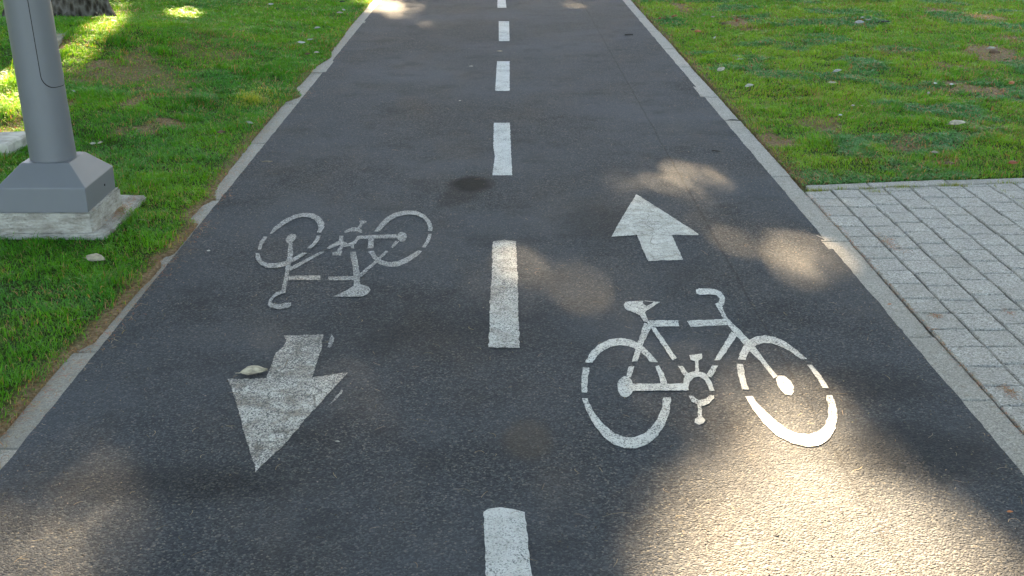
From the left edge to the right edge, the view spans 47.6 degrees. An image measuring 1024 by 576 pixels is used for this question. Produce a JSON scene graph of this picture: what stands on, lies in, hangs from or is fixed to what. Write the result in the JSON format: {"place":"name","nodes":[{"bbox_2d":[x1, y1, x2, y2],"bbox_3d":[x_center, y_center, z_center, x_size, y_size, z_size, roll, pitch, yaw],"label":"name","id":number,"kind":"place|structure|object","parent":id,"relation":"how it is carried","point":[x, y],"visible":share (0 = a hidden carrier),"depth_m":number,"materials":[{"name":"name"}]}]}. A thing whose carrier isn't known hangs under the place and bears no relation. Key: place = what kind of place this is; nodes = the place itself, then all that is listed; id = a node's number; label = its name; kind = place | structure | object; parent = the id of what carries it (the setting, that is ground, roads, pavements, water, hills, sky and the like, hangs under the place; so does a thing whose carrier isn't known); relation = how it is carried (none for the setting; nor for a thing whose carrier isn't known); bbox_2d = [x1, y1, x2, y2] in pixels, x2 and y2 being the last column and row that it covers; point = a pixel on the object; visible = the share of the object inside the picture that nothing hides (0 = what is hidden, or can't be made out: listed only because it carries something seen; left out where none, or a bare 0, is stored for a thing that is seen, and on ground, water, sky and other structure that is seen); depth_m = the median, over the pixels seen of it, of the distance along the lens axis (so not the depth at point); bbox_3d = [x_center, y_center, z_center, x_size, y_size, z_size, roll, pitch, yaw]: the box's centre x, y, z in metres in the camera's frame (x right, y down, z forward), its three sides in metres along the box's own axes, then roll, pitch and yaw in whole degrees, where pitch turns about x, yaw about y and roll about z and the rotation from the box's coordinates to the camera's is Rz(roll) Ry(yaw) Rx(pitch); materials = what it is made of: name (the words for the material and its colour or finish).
{"place":"outdoors","nodes":[
{"label":"outdoors","id":0,"kind":"place"},
{"bbox_2d":[0,0,1023,575],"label":"path","id":1,"kind":"structure","parent":0,"point":[580,176],"depth_m":3.83,"materials":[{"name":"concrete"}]},
{"bbox_2d":[239,365,267,374],"bbox_3d":[-0.856,0.270,3.809,0.104,0.013,0.058,-6,27,-11],"label":"fallen leaf","id":2,"kind":"object","parent":1,"relation":"on","point":[252,369],"visible":1,"depth_m":3.80,"materials":[{"name":"beige plant"}]},
{"bbox_2d":[227,333,346,470],"bbox_3d":[-0.731,0.334,3.669,0.388,0.001,0.990,0,20,-1],"label":"direction arrow","id":3,"kind":"object","parent":1,"relation":"on","point":[268,406],"visible":1,"depth_m":3.66,"materials":[{"name":"white paint"}]},
{"bbox_2d":[255,210,431,308],"bbox_3d":[-0.733,-0.145,4.951,0.751,0.002,1.282,0,20,-1],"label":"bicycle symbol","id":4,"kind":"object","parent":1,"relation":"on","point":[357,289],"visible":1,"depth_m":4.93,"materials":[{"name":"white paint"}]},
{"bbox_2d":[497,0,505,7],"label":"lane marking","id":5,"kind":"object","parent":1,"relation":"on","point":[501,3],"visible":1,"depth_m":13.17,"materials":[{"name":"white paint"}]},
{"bbox_2d":[492,123,511,174],"bbox_3d":[-0.058,-0.825,6.769,0.108,0.001,1.292,0,20,-1],"label":"lane marking","id":6,"kind":"object","parent":1,"relation":"on","point":[502,150],"visible":1,"depth_m":6.70,"materials":[{"name":"white paint"}]},
{"bbox_2d":[495,61,509,90],"bbox_3d":[-0.071,-1.646,8.964,0.116,0.001,1.281,0,20,-1],"label":"lane marking","id":7,"kind":"object","parent":1,"relation":"on","point":[503,75],"visible":1,"depth_m":8.90,"materials":[{"name":"white paint"}]},
{"bbox_2d":[489,240,519,347],"bbox_3d":[-0.031,-0.003,4.569,0.116,0.001,1.195,0,20,-1],"label":"lane marking","id":8,"kind":"object","parent":1,"relation":"on","point":[504,327],"visible":1,"depth_m":4.46,"materials":[{"name":"white paint"}]},
{"bbox_2d":[499,21,509,40],"bbox_3d":[-0.076,-2.491,11.224,0.109,0.001,1.342,0,20,-1],"label":"lane marking","id":9,"kind":"object","parent":1,"relation":"on","point":[503,30],"visible":1,"depth_m":11.17,"materials":[{"name":"white paint"}]},
{"bbox_2d":[484,507,531,575],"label":"lane marking","id":10,"kind":"object","parent":1,"relation":"on","point":[506,553],"visible":1,"depth_m":2.87,"materials":[{"name":"white paint"}]},
{"bbox_2d":[612,194,698,260],"bbox_3d":[0.640,-0.293,5.346,0.396,0.001,1.022,0,20,-1],"label":"direction arrow","id":11,"kind":"object","parent":1,"relation":"on","point":[654,229],"visible":1,"depth_m":5.27,"materials":[{"name":"white paint"}]},
{"bbox_2d":[581,288,836,447],"bbox_3d":[0.614,0.230,3.947,0.795,0.002,1.309,0,20,-1],"label":"bicycle symbol","id":12,"kind":"object","parent":1,"relation":"on","point":[785,386],"visible":1,"depth_m":3.76,"materials":[{"name":"white paint"}]},
{"bbox_2d":[0,0,1023,436],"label":"ground","id":13,"kind":"structure","parent":0,"point":[146,278],"depth_m":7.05,"materials":[{"name":"green plant"}]},
{"bbox_2d":[0,131,26,156],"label":"stone block","id":14,"kind":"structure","parent":13,"relation":"on","point":[11,141],"depth_m":6.52,"materials":[{"name":"stone"}]},
{"bbox_2d":[2,0,116,16],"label":"tree","id":15,"kind":"object","parent":13,"relation":"on","point":[82,8],"visible":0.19,"depth_m":10.69,"materials":[{"name":"brown plant"}]},
{"bbox_2d":[56,30,67,44],"bbox_3d":[-3.715,-2.021,9.445,0.220,0.122,1.004,-4,21,-11],"label":"root stone","id":16,"kind":"object","parent":13,"relation":"on","point":[60,37],"visible":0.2,"depth_m":9.21,"materials":[{"name":"grey stone"}]},
{"bbox_2d":[0,0,145,239],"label":"lamp post","id":17,"kind":"object","parent":13,"relation":"on","point":[55,184],"visible":0.86,"depth_m":5.04,"materials":[{"name":"metal"}]},
{"bbox_2d":[83,253,104,261],"bbox_3d":[-1.716,-0.127,4.757,0.096,0.022,0.053,5,41,5],"label":"fallen leaf","id":18,"kind":"object","parent":13,"relation":"on","point":[94,257],"visible":1,"depth_m":4.75,"materials":[{"name":"beige plant"}]},
{"bbox_2d":[0,0,380,469],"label":"kerb","id":19,"kind":"structure","parent":13,"relation":"on","point":[13,442],"depth_m":4.26,"materials":[{"name":"concrete"}]},
{"bbox_2d":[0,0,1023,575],"bbox_3d":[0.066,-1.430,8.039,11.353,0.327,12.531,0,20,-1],"label":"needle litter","id":20,"kind":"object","parent":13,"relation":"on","point":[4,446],"visible":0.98,"depth_m":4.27,"materials":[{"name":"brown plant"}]},
{"bbox_2d":[623,0,1023,474],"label":"kerb","id":21,"kind":"structure","parent":13,"relation":"on","point":[1007,436],"depth_m":4.59,"materials":[{"name":"concrete"}]},
{"bbox_2d":[631,0,1023,188],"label":"grass","id":22,"kind":"structure","parent":13,"relation":"on","point":[943,109],"depth_m":8.84,"materials":[{"name":"green plant"}]},
{"bbox_2d":[948,120,964,124],"bbox_3d":[2.688,-1.004,7.031,0.131,0.022,0.051,-6,41,-7],"label":"fallen leaf","id":23,"kind":"object","parent":22,"relation":"on","point":[955,122],"visible":1,"depth_m":7.02,"materials":[{"name":"beige plant"}]},
{"bbox_2d":[806,178,1023,191],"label":"kerb","id":24,"kind":"structure","parent":13,"relation":"on","point":[879,185],"depth_m":6.00,"materials":[{"name":"concrete"}]},
{"bbox_2d":[989,49,999,53],"bbox_3d":[3.975,-1.952,9.574,0.091,0.032,0.061,16,26,36],"label":"fallen leaf","id":25,"kind":"object","parent":13,"relation":"on","point":[993,51],"visible":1,"depth_m":9.56,"materials":[{"name":"brown plant"}]},
{"bbox_2d":[801,183,1023,434],"bbox_3d":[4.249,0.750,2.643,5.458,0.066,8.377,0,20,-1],"label":"pavement","id":26,"kind":"structure","parent":0,"point":[962,261],"depth_m":4.88,"materials":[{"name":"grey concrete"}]},
{"bbox_2d":[803,179,1023,202],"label":"joint weeds","id":27,"kind":"object","parent":26,"relation":"on","point":[807,189],"visible":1,"depth_m":5.93,"materials":[{"name":"green plant"}]}
]}

